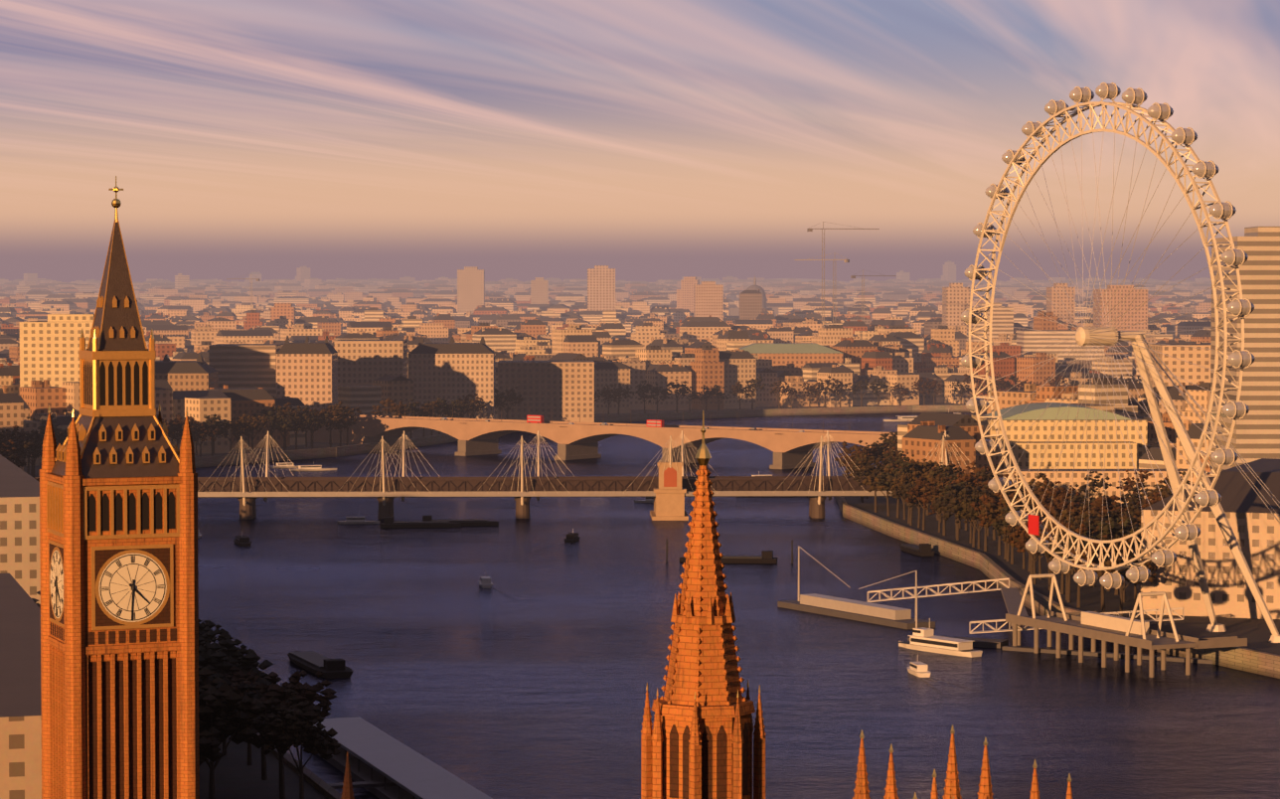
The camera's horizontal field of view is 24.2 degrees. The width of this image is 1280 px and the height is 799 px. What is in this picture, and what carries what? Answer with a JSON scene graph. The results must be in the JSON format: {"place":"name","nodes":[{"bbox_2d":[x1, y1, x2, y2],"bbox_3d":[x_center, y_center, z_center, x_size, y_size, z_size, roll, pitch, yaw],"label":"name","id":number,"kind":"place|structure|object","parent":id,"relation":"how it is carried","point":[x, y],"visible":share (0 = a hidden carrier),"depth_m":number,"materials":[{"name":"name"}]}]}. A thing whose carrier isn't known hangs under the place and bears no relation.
{"place":"outdoors","nodes":[
{"label":"outdoors","id":0,"kind":"place"},
{"bbox_2d":[0,0,1279,282],"label":"sky","id":1,"kind":"structure","parent":0,"point":[522,140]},
{"bbox_2d":[23,402,1279,798],"bbox_3d":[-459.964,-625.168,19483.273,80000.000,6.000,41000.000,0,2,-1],"label":"embankment","id":2,"kind":"structure","parent":0,"point":[237,776],"depth_m":797.60,"materials":[{"name":"stone"}]},
{"bbox_2d":[39,175,199,798],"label":"clock tower","id":3,"kind":"structure","parent":2,"relation":"on","point":[119,583],"depth_m":299.74,"materials":[{"name":"stone"}]},
{"bbox_2d":[0,372,1190,798],"bbox_3d":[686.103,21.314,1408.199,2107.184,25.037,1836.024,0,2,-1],"label":"tree foliage","id":4,"kind":"object","parent":2,"relation":"on","point":[242,697],"visible":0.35,"depth_m":977.16,"materials":[{"name":"green plant"}]},
{"bbox_2d":[0,226,1279,798],"bbox_3d":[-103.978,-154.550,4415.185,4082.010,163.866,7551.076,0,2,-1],"label":"city buildings","id":5,"kind":"structure","parent":2,"relation":"on","point":[555,348],"depth_m":2057.29,"materials":[{"name":"beige stone"}]},
{"bbox_2d":[226,221,896,327],"bbox_3d":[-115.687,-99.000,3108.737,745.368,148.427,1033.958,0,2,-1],"label":"construction cranes","id":6,"kind":"object","parent":5,"relation":"on","point":[808,230],"visible":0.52,"depth_m":2651.55,"materials":[{"name":"metal"}]},
{"bbox_2d":[735,342,1129,419],"bbox_3d":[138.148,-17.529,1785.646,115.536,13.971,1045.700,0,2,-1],"label":"green roofs","id":7,"kind":"structure","parent":5,"relation":"on","point":[1035,410],"depth_m":1283.51,"materials":[{"name":"green metal"}]},
{"bbox_2d":[194,404,1279,798],"bbox_3d":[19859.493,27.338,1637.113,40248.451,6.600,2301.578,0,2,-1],"label":"embankment walls","id":8,"kind":"structure","parent":2,"relation":"on","point":[1242,659],"depth_m":1109.42,"materials":[{"name":"stone"}]},
{"bbox_2d":[960,82,1279,677],"bbox_3d":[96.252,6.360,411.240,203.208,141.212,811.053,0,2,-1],"label":"ferris wheel","id":9,"kind":"object","parent":2,"relation":"on","point":[1125,631],"visible":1,"depth_m":715.84,"materials":[{"name":"white metal"}]},
{"bbox_2d":[640,410,766,798],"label":"church spire","id":10,"kind":"structure","parent":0,"point":[697,741],"depth_m":177.79,"materials":[{"name":"stone"}]},
{"bbox_2d":[340,725,1072,798],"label":"pinnacles","id":11,"kind":"object","parent":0,"point":[952,788],"visible":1,"depth_m":149.52,"materials":[{"name":"stone"}]},
{"bbox_2d":[195,411,1279,798],"bbox_3d":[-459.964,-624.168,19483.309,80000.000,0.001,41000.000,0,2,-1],"label":"water","id":12,"kind":"structure","parent":0,"point":[534,670],"depth_m":742.47,"materials":[{"name":"blue liquid"}]},
{"bbox_2d":[302,716,492,798],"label":"westminster pier pontoon","id":13,"kind":"object","parent":12,"relation":"on","point":[384,765],"visible":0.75,"depth_m":533.68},
{"bbox_2d":[34,430,974,520],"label":"footbridge","id":14,"kind":"object","parent":12,"relation":"in","point":[670,487],"visible":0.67,"depth_m":1161.76,"materials":[{"name":"metal"}]},
{"bbox_2d":[197,409,982,678],"bbox_3d":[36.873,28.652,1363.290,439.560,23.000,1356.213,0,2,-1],"label":"boats","id":15,"kind":"object","parent":12,"relation":"on","point":[921,639],"visible":0.52,"depth_m":972.52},
{"bbox_2d":[305,401,908,469],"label":"arched road bridge","id":16,"kind":"structure","parent":12,"relation":"in","point":[790,448],"depth_m":1568.70,"materials":[{"name":"stone"}]},
{"bbox_2d":[440,415,805,432],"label":"vehicles","id":17,"kind":"object","parent":16,"relation":"on","point":[540,419],"visible":0.62,"depth_m":1573.95,"materials":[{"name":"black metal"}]},
{"bbox_2d":[442,416,802,431],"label":"vehicle windows","id":18,"kind":"structure","parent":17,"relation":"in","point":[528,416],"depth_m":1574.25,"materials":[{"name":"black glass"}]},
{"bbox_2d":[478,503,981,693],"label":"boat wakes","id":19,"kind":"object","parent":12,"relation":"on","point":[729,504],"visible":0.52,"depth_m":870.24,"materials":[{"name":"liquid"}]},
{"bbox_2d":[777,546,1212,663],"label":"pier","id":20,"kind":"structure","parent":12,"relation":"on","point":[869,611],"depth_m":798.22,"materials":[{"name":"paint"}]},
{"bbox_2d":[728,275,778,317],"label":"domed cathedral","id":21,"kind":"structure","parent":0,"point":[733,311],"depth_m":4300.19,"materials":[{"name":"grey stone"}]},
{"bbox_2d":[772,278,849,283],"bbox_3d":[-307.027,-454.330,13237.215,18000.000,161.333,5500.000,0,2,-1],"label":"distant ridge","id":22,"kind":"structure","parent":0,"point":[808,279],"depth_m":12458.88,"materials":[{"name":"grey"}]}
]}

